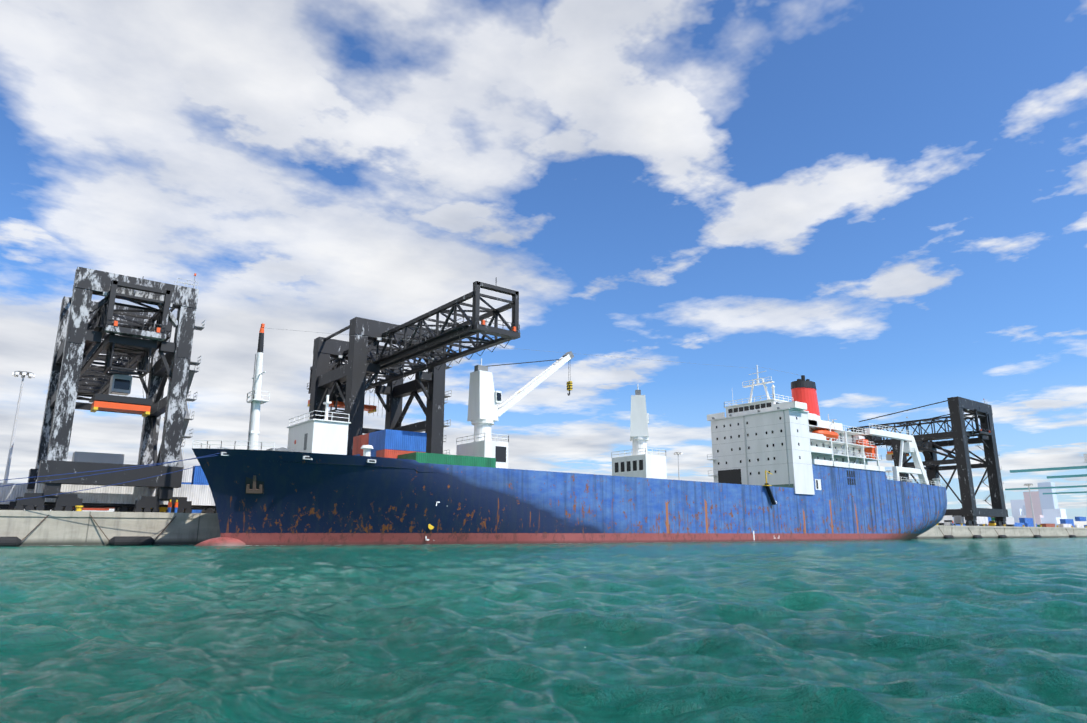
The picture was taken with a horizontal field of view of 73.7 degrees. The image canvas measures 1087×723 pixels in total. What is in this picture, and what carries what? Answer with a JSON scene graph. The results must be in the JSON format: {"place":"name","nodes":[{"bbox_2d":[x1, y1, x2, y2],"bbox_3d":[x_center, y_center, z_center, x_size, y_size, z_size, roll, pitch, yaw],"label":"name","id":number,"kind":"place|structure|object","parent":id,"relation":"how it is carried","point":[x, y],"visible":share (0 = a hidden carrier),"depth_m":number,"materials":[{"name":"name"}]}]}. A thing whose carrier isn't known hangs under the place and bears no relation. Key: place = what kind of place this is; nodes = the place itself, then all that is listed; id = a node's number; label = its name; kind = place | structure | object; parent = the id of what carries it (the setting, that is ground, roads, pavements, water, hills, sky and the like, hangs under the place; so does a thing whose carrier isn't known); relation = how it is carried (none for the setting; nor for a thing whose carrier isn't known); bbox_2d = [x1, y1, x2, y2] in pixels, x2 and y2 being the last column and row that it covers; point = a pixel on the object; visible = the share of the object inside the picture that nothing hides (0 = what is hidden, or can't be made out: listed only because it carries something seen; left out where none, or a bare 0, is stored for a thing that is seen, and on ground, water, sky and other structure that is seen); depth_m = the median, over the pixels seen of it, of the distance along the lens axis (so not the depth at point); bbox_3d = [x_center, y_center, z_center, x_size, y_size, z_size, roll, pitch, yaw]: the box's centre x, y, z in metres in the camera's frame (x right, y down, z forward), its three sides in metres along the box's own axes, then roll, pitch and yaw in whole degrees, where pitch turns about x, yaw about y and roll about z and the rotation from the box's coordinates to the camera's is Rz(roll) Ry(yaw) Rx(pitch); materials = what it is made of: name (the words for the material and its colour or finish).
{"place":"outdoors","nodes":[
{"label":"outdoors","id":0,"kind":"place"},
{"bbox_2d":[0,537,1086,722],"bbox_3d":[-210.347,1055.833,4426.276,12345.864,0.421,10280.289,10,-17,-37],"label":"sea water","id":1,"kind":"structure","parent":0,"point":[979,630],"depth_m":9.98,"materials":[{"name":"teal liquid"}]},
{"bbox_2d":[57,537,1068,545],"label":"waterline foam","id":2,"kind":"object","parent":1,"relation":"on","point":[449,544],"depth_m":91.57,"materials":[{"name":"white liquid"}]},
{"bbox_2d":[192,448,946,545],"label":"ship hull","id":3,"kind":"object","parent":1,"relation":"in","point":[327,500],"visible":0.6,"depth_m":97.74,"materials":[{"name":"blue metal"}]},
{"bbox_2d":[195,537,245,545],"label":"bulbous bow","id":4,"kind":"object","parent":3,"relation":"attached to","point":[222,541],"visible":0.23,"depth_m":81.72,"materials":[{"name":"red metal"}]},
{"bbox_2d":[192,323,855,540],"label":"ship fittings","id":5,"kind":"object","parent":3,"relation":"on","point":[327,436],"visible":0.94,"depth_m":100.91,"materials":[{"name":"white metal"}]},
{"bbox_2d":[0,453,220,501],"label":"mooring lines","id":6,"kind":"object","parent":5,"relation":"on","point":[102,473],"visible":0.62,"depth_m":79.48,"materials":[{"name":"blue fabric"}]},
{"bbox_2d":[280,461,793,487],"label":"ship decks","id":7,"kind":"object","parent":3,"relation":"attached to","point":[787,485],"visible":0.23,"depth_m":138.82,"materials":[{"name":"metal"}]},
{"bbox_2d":[0,510,1086,546],"bbox_3d":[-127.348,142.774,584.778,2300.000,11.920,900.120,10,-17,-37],"label":"quay wall","id":8,"kind":"structure","parent":0,"point":[67,528],"depth_m":87.39,"materials":[{"name":"concrete"}]},
{"bbox_2d":[8,267,205,512],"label":"quay crane","id":9,"kind":"object","parent":8,"relation":"on","point":[86,325],"visible":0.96,"depth_m":94.21,"materials":[{"name":"black metal"}]},
{"bbox_2d":[307,277,519,454],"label":"quay crane","id":10,"kind":"object","parent":8,"relation":"on","point":[345,386],"visible":0.67,"depth_m":114.64,"materials":[{"name":"black metal"}]},
{"bbox_2d":[0,506,1086,546],"bbox_3d":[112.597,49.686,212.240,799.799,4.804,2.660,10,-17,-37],"label":"quay fenders","id":11,"kind":"object","parent":8,"relation":"on","point":[113,541],"visible":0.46,"depth_m":85.67,"materials":[{"name":"black rubber"}]},
{"bbox_2d":[847,396,1007,525],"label":"quay crane","id":12,"kind":"object","parent":8,"relation":"on","point":[960,436],"visible":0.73,"depth_m":256.05,"materials":[{"name":"black metal"}]},
{"bbox_2d":[0,371,1086,527],"bbox_3d":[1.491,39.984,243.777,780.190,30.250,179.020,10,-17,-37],"label":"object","id":13,"kind":"object","parent":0,"point":[195,489],"visible":0.29,"depth_m":98.36,"materials":[{"name":"blue"}]},
{"bbox_2d":[0,0,1086,524],"label":"sky","id":14,"kind":"structure","parent":0,"point":[882,204],"materials":[{"name":"blue"}]},
{"bbox_2d":[269,328,945,494],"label":"ship superstructure","id":15,"kind":"object","parent":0,"point":[788,442],"visible":0.94,"depth_m":148.49,"materials":[{"name":"white metal"}]},
{"bbox_2d":[953,454,1086,526],"bbox_3d":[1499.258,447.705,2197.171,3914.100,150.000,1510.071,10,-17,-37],"label":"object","id":16,"kind":"structure","parent":0,"point":[1046,510],"depth_m":2122.38,"materials":[{"name":"white"}]}
]}

